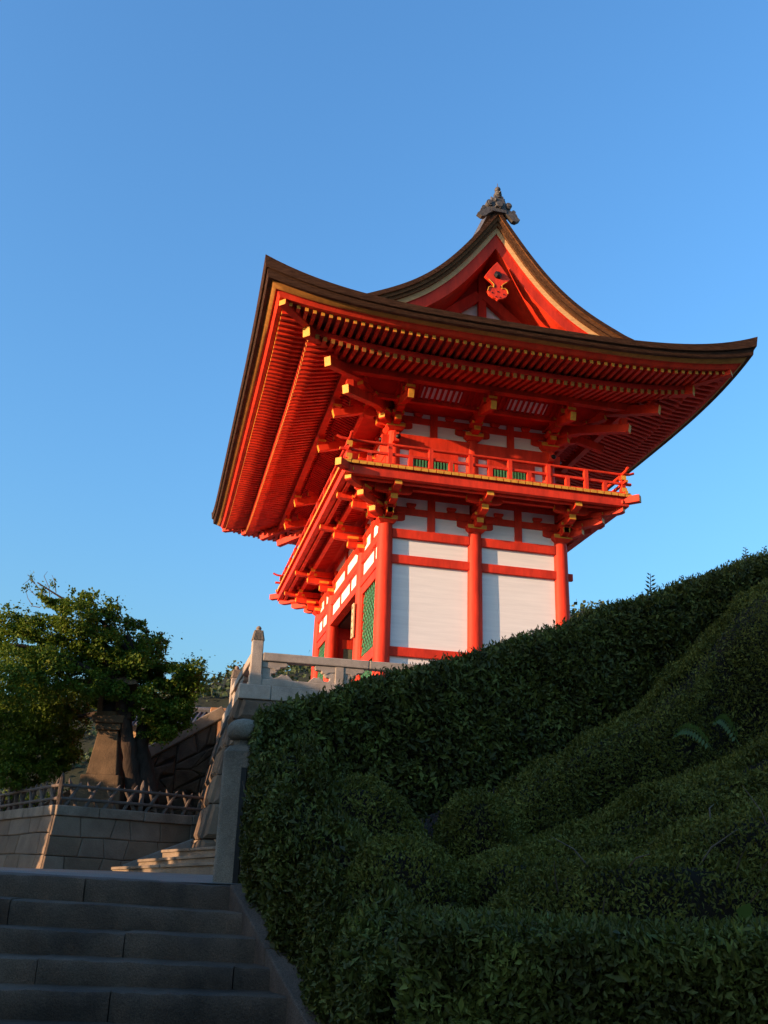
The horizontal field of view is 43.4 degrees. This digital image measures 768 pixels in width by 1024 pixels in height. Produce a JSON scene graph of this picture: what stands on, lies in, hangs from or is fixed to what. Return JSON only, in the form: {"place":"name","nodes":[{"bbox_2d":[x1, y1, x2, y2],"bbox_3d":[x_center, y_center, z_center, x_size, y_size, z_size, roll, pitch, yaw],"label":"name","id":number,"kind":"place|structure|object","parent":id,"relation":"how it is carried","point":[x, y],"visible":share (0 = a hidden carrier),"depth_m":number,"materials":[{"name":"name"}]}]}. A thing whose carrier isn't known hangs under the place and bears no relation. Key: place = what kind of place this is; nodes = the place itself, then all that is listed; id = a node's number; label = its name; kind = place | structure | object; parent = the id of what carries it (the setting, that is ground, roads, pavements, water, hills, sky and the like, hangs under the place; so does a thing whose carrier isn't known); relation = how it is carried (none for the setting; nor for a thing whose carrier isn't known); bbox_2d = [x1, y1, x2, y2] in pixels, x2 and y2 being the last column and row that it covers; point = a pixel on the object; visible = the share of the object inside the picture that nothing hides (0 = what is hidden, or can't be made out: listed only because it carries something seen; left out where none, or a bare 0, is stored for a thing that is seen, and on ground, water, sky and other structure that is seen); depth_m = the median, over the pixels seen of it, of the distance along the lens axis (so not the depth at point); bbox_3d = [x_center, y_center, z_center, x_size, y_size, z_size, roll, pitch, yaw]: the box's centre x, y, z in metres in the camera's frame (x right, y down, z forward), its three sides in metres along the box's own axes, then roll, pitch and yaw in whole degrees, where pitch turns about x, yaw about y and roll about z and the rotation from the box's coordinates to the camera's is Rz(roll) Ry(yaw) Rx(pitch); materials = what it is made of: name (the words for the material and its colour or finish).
{"place":"outdoors","nodes":[
{"label":"outdoors","id":0,"kind":"place"},
{"bbox_2d":[0,867,240,884],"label":"landing","id":1,"kind":"object","parent":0,"point":[179,877],"visible":0.25,"depth_m":11.51,"materials":[{"name":"grey stone"}]},
{"bbox_2d":[0,805,197,870],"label":"stone platform","id":2,"kind":"structure","parent":1,"relation":"on","point":[67,837],"depth_m":20.14,"materials":[{"name":"stone"}]},
{"bbox_2d":[3,789,57,810],"bbox_3d":[-8.985,7.767,24.209,2.680,1.611,2.132,-2,-21,10],"label":"garden shrub","id":3,"kind":"object","parent":2,"relation":"on","point":[27,805],"visible":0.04,"depth_m":24.09,"materials":[{"name":"green plant"}]},
{"bbox_2d":[0,772,203,815],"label":"picket fence","id":4,"kind":"object","parent":2,"relation":"on","point":[60,785],"visible":0.78,"depth_m":20.90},
{"bbox_2d":[69,667,144,809],"bbox_3d":[-6.275,5.117,22.157,1.240,3.440,1.240,2,-21,1],"label":"stone lantern","id":5,"kind":"object","parent":2,"relation":"on","point":[105,763],"visible":0.47,"depth_m":21.74,"materials":[{"name":"stone"}]},
{"bbox_2d":[0,571,218,809],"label":"maple tree","id":6,"kind":"object","parent":2,"relation":"on","point":[35,706],"visible":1,"depth_m":22.12,"materials":[{"name":"green plant"}]},
{"bbox_2d":[37,706,224,814],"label":"stair parapet","id":7,"kind":"structure","parent":1,"relation":"on","point":[180,764],"depth_m":24.87,"materials":[{"name":"stone"}]},
{"bbox_2d":[111,839,215,874],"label":"steps","id":8,"kind":"structure","parent":1,"relation":"on","point":[183,858],"depth_m":18.92,"materials":[{"name":"stone"}]},
{"bbox_2d":[212,719,261,884],"bbox_3d":[-1.245,2.478,8.297,0.310,1.388,0.307,-3,-22,14],"label":"stone post","id":9,"kind":"object","parent":1,"relation":"on","point":[236,755],"visible":0.59,"depth_m":8.19,"materials":[{"name":"stone"}]},
{"bbox_2d":[191,683,329,847],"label":"stone terrace","id":10,"kind":"structure","parent":1,"relation":"on","point":[246,700],"depth_m":21.09,"materials":[{"name":"stone"}]},
{"bbox_2d":[229,626,413,702],"bbox_3d":[0.251,4.438,24.583,7.907,1.365,4.959,7,-21,-12],"label":"stone balustrade","id":11,"kind":"object","parent":10,"relation":"on","point":[260,667],"visible":0.45,"depth_m":21.77,"materials":[{"name":"stone"}]},
{"bbox_2d":[238,549,767,883],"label":"clipped hedge","id":12,"kind":"object","parent":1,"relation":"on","point":[432,737],"visible":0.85,"depth_m":10.39,"materials":[{"name":"green plant"}]},
{"bbox_2d":[644,573,655,592],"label":"sprig","id":13,"kind":"object","parent":12,"relation":"attached to","point":[653,588],"visible":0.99,"depth_m":12.31,"materials":[{"name":"green plant"}]},
{"bbox_2d":[741,547,748,558],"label":"sprig","id":14,"kind":"object","parent":12,"relation":"attached to","point":[745,553],"visible":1,"depth_m":13.01,"materials":[{"name":"green plant"}]},
{"bbox_2d":[232,767,248,884],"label":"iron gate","id":15,"kind":"structure","parent":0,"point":[236,873],"depth_m":8.03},
{"bbox_2d":[0,599,608,799],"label":"forested hill","id":16,"kind":"structure","parent":0,"point":[217,695],"depth_m":104.09,"materials":[{"name":"plant"}]},
{"bbox_2d":[0,0,767,693],"label":"sky","id":17,"kind":"structure","parent":0,"point":[154,154],"materials":[{"name":"blue"}]},
{"bbox_2d":[421,743,595,842],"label":"bank","id":18,"kind":"structure","parent":0,"point":[428,824],"depth_m":10.78,"materials":[{"name":"green plant"}]},
{"bbox_2d":[258,771,432,887],"bbox_3d":[-0.320,2.636,7.511,1.498,1.200,1.046,7,-21,-12],"label":"azalea shrub","id":19,"kind":"object","parent":18,"relation":"on","point":[374,811],"visible":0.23,"depth_m":7.39,"materials":[{"name":"green plant"}]},
{"bbox_2d":[322,830,477,1013],"bbox_3d":[0.123,2.845,6.387,1.190,1.405,1.122,7,-21,-12],"label":"azalea shrub","id":20,"kind":"object","parent":18,"relation":"on","point":[428,871],"visible":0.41,"depth_m":6.28,"materials":[{"name":"green plant"}]},
{"bbox_2d":[429,786,524,869],"bbox_3d":[0.776,3.010,8.056,0.865,1.382,1.112,2,-21,0],"label":"azalea shrub","id":21,"kind":"object","parent":18,"relation":"on","point":[467,826],"visible":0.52,"depth_m":7.91,"materials":[{"name":"green plant"}]},
{"bbox_2d":[454,842,570,912],"bbox_3d":[0.929,2.850,6.704,1.563,1.054,1.154,7,-21,-12],"label":"azalea shrub","id":22,"kind":"object","parent":18,"relation":"on","point":[486,882],"visible":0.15,"depth_m":6.59,"materials":[{"name":"green plant"}]},
{"bbox_2d":[419,768,647,838],"bbox_3d":[3.355,2.846,7.949,8.159,4.832,7.676,2,-21,0],"label":"ground cover","id":23,"kind":"object","parent":18,"relation":"on","point":[446,815],"depth_m":10.42,"materials":[{"name":"green plant"}]},
{"bbox_2d":[389,902,767,1023],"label":"box hedge","id":24,"kind":"object","parent":18,"relation":"on","point":[462,965],"visible":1,"depth_m":4.15,"materials":[{"name":"green plant"}]},
{"bbox_2d":[729,903,767,924],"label":"broad leaf weed","id":25,"kind":"object","parent":24,"relation":"on","point":[745,911],"visible":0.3,"depth_m":4.59,"materials":[{"name":"green plant"}]},
{"bbox_2d":[482,829,767,959],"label":"azalea shrub","id":26,"kind":"object","parent":18,"relation":"on","point":[605,884],"visible":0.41,"depth_m":5.95,"materials":[{"name":"green plant"}]},
{"bbox_2d":[494,578,767,839],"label":"azalea row","id":27,"kind":"object","parent":18,"relation":"on","point":[721,668],"visible":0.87,"depth_m":10.13,"materials":[{"name":"green plant"}]},
{"bbox_2d":[502,725,767,866],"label":"azalea row","id":28,"kind":"object","parent":18,"relation":"on","point":[704,788],"visible":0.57,"depth_m":8.24,"materials":[{"name":"green plant"}]},
{"bbox_2d":[672,722,712,749],"bbox_3d":[2.504,1.815,7.839,0.370,0.208,0.026,8,-22,-15],"label":"fern frond","id":29,"kind":"object","parent":28,"relation":"attached to","point":[691,733],"visible":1,"depth_m":7.85,"materials":[{"name":"green plant"}]},
{"bbox_2d":[712,714,738,744],"bbox_3d":[2.820,1.784,7.958,0.266,0.245,0.034,10,-22,-21],"label":"fern frond","id":30,"kind":"object","parent":28,"relation":"attached to","point":[719,721],"visible":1,"depth_m":7.98,"materials":[{"name":"green plant"}]},
{"bbox_2d":[638,785,767,886],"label":"azalea shrub","id":31,"kind":"object","parent":18,"relation":"on","point":[705,830],"visible":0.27,"depth_m":6.38,"materials":[{"name":"green plant"}]},
{"label":"ground","id":32,"kind":"structure","parent":0,"visible":0},
{"bbox_2d":[0,871,396,1023],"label":"stone stairs","id":33,"kind":"structure","parent":32,"relation":"on","point":[87,950],"depth_m":6.63,"materials":[{"name":"stone"}]},
{"bbox_2d":[237,728,454,1023],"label":"side hedge","id":34,"kind":"object","parent":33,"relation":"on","point":[347,969],"visible":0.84,"depth_m":6.53,"materials":[{"name":"green plant"}]},
{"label":"terrace floor","id":35,"kind":"structure","parent":0,"visible":0},
{"bbox_2d":[132,707,225,737],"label":"tiled hall","id":36,"kind":"structure","parent":35,"relation":"on","point":[201,711],"depth_m":37.82,"materials":[{"name":"beige paint"}]},
{"bbox_2d":[211,184,757,681],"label":"temple gate","id":37,"kind":"structure","parent":35,"relation":"on","point":[461,442],"depth_m":26.35,"materials":[{"name":"wood"}]},
{"bbox_2d":[315,632,325,679],"bbox_3d":[-2.083,5.938,32.826,0.200,3.510,2.260,7,-21,-12],"label":"lattice window","id":38,"kind":"structure","parent":37,"relation":"in","point":[321,643],"depth_m":33.62,"materials":[{"name":"paint"}]},
{"bbox_2d":[357,569,375,679],"bbox_3d":[-0.356,3.427,26.094,0.200,3.510,2.260,7,-21,-12],"label":"lattice window","id":39,"kind":"structure","parent":37,"relation":"in","point":[366,629],"depth_m":26.63,"materials":[{"name":"paint"}]},
{"bbox_2d":[409,449,457,471],"bbox_3d":[1.367,-1.109,26.976,1.420,1.160,0.160,7,-21,-12],"label":"lattice window","id":40,"kind":"structure","parent":37,"relation":"in","point":[419,463],"depth_m":27.05,"materials":[{"name":"paint"}]},
{"bbox_2d":[487,459,534,480],"bbox_3d":[3.602,-0.853,27.454,1.420,1.160,0.160,7,-21,-12],"label":"lattice window","id":41,"kind":"structure","parent":37,"relation":"in","point":[498,473],"depth_m":27.53,"materials":[{"name":"paint"}]}
]}

